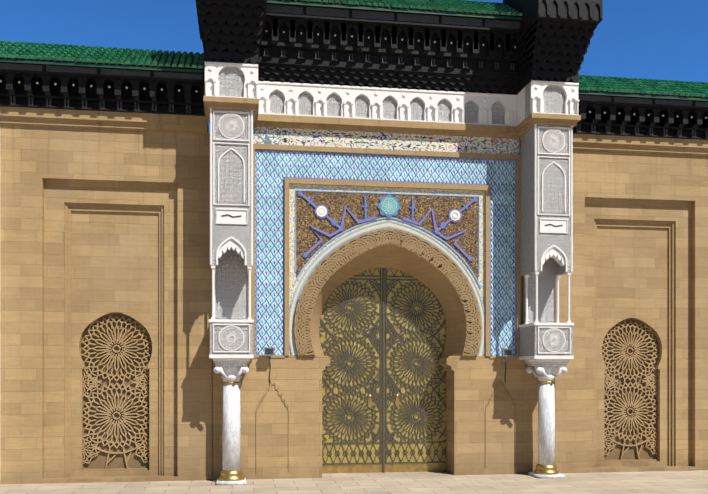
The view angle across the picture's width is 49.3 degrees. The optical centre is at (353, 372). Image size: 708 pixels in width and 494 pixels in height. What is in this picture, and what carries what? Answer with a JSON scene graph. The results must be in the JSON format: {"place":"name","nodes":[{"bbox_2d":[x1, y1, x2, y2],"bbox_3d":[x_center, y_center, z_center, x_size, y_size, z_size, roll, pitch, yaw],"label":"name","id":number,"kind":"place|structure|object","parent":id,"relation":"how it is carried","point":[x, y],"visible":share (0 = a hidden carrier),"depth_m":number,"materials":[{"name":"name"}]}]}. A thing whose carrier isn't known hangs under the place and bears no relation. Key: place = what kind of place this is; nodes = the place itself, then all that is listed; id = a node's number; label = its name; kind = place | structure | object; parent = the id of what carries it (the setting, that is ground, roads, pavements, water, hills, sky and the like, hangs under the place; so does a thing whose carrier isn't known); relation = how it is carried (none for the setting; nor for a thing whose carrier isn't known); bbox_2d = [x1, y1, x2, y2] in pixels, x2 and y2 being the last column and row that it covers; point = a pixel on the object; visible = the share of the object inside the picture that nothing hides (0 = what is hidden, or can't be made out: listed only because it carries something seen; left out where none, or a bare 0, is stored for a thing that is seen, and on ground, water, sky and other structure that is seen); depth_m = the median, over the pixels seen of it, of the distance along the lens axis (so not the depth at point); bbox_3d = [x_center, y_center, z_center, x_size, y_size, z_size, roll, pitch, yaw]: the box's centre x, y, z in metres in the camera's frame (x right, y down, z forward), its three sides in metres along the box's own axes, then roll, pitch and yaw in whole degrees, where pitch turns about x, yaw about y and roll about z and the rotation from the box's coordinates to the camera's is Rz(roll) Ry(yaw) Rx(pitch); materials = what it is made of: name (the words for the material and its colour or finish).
{"place":"outdoors","nodes":[
{"label":"outdoors","id":0,"kind":"place"},
{"bbox_2d":[0,470,707,493],"bbox_3d":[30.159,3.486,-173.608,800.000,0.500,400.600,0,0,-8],"label":"ground","id":1,"kind":"structure","parent":0,"point":[671,482],"depth_m":22.05,"materials":[{"name":"beige stone"}]},
{"bbox_2d":[0,106,212,483],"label":"side wall","id":2,"kind":"structure","parent":1,"relation":"on","point":[106,364],"depth_m":23.00,"materials":[{"name":"stone"}]},
{"bbox_2d":[0,40,204,115],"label":"eave","id":3,"kind":"object","parent":2,"relation":"on","point":[68,77],"visible":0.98,"depth_m":22.30,"materials":[{"name":"black wood"}]},
{"bbox_2d":[213,358,249,484],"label":"column","id":4,"kind":"structure","parent":1,"relation":"on","point":[231,370],"depth_m":22.31,"materials":[{"name":"stone"}]},
{"bbox_2d":[203,96,258,358],"bbox_3d":[-3.572,-4.084,22.521,1.550,7.360,1.500,0,0,-8],"label":"pilaster","id":5,"kind":"object","parent":4,"relation":"on","point":[231,120],"visible":0.98,"depth_m":22.00,"materials":[{"name":"stone"}]},
{"bbox_2d":[205,61,257,98],"bbox_3d":[-3.565,-8.266,22.510,1.500,1.003,1.425,0,0,-8],"label":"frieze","id":6,"kind":"object","parent":5,"relation":"on","point":[234,80],"visible":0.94,"depth_m":21.94,"materials":[{"name":"white stone"}]},
{"bbox_2d":[195,0,266,63],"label":"bracket","id":7,"kind":"object","parent":6,"relation":"on","point":[230,31],"visible":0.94,"depth_m":21.51,"materials":[{"name":"black wood"}]},
{"bbox_2d":[212,114,537,479],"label":"wall","id":8,"kind":"structure","parent":1,"relation":"on","point":[434,208],"depth_m":23.97,"materials":[{"name":"stone"}]},
{"bbox_2d":[263,347,274,379],"bbox_3d":[-2.561,-0.211,23.241,0.340,1.076,0.370,0,0,-8],"label":"floodlight","id":9,"kind":"object","parent":8,"relation":"attached to","point":[268,351],"visible":0.94,"depth_m":23.09,"materials":[{"name":"grey metal"}]},
{"bbox_2d":[319,268,445,473],"bbox_3d":[0.946,-0.264,24.965,5.000,7.000,0.180,0,0,-8],"label":"door","id":10,"kind":"structure","parent":8,"relation":"attached to","point":[382,333],"depth_m":24.93,"materials":[{"name":"gold metal"}]},
{"bbox_2d":[258,81,516,125],"bbox_3d":[1.085,-8.264,24.017,8.140,1.000,0.575,0,0,-8],"label":"frieze","id":11,"kind":"object","parent":8,"relation":"on","point":[318,100],"visible":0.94,"depth_m":23.81,"materials":[{"name":"white stone"}]},
{"bbox_2d":[258,0,523,94],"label":"canopy","id":12,"kind":"object","parent":11,"relation":"on","point":[455,45],"visible":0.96,"depth_m":23.32,"materials":[{"name":"black wood"}]},
{"bbox_2d":[501,348,512,382],"bbox_3d":[4.800,-0.211,24.324,0.340,1.076,0.370,0,0,-8],"label":"floodlight","id":13,"kind":"object","parent":8,"relation":"attached to","point":[505,352],"visible":0.96,"depth_m":24.18,"materials":[{"name":"grey metal"}]},
{"bbox_2d":[524,359,568,478],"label":"column","id":14,"kind":"structure","parent":1,"relation":"on","point":[546,375],"depth_m":23.72,"materials":[{"name":"stone"}]},
{"bbox_2d":[517,113,580,359],"bbox_3d":[5.976,-4.084,23.926,1.550,7.360,1.500,0,0,-8],"label":"pilaster","id":15,"kind":"object","parent":14,"relation":"on","point":[546,146],"visible":1,"depth_m":23.43,"materials":[{"name":"stone"}]},
{"bbox_2d":[517,80,578,124],"bbox_3d":[5.972,-8.266,23.913,1.500,1.003,1.425,0,0,-8],"label":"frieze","id":16,"kind":"object","parent":15,"relation":"on","point":[547,97],"visible":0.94,"depth_m":23.36,"materials":[{"name":"white stone"}]},
{"bbox_2d":[503,0,602,94],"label":"bracket","id":17,"kind":"object","parent":16,"relation":"on","point":[554,37],"visible":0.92,"depth_m":22.79,"materials":[{"name":"black wood"}]},
{"bbox_2d":[555,134,707,472],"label":"side wall","id":18,"kind":"structure","parent":1,"relation":"on","point":[631,389],"depth_m":25.48,"materials":[{"name":"stone"}]},
{"bbox_2d":[573,75,707,139],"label":"eave","id":19,"kind":"object","parent":18,"relation":"on","point":[625,106],"visible":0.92,"depth_m":24.71,"materials":[{"name":"black wood"}]},
{"bbox_2d":[0,0,707,132],"label":"sky","id":20,"kind":"structure","parent":0,"point":[644,39],"materials":[{"name":"blue"}]},
{"bbox_2d":[322,471,448,474],"bbox_3d":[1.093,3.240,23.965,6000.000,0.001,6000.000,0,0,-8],"label":"threshold","id":21,"kind":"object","parent":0,"point":[384,473],"depth_m":24.70,"materials":[{"name":"beige stone"}]}
]}

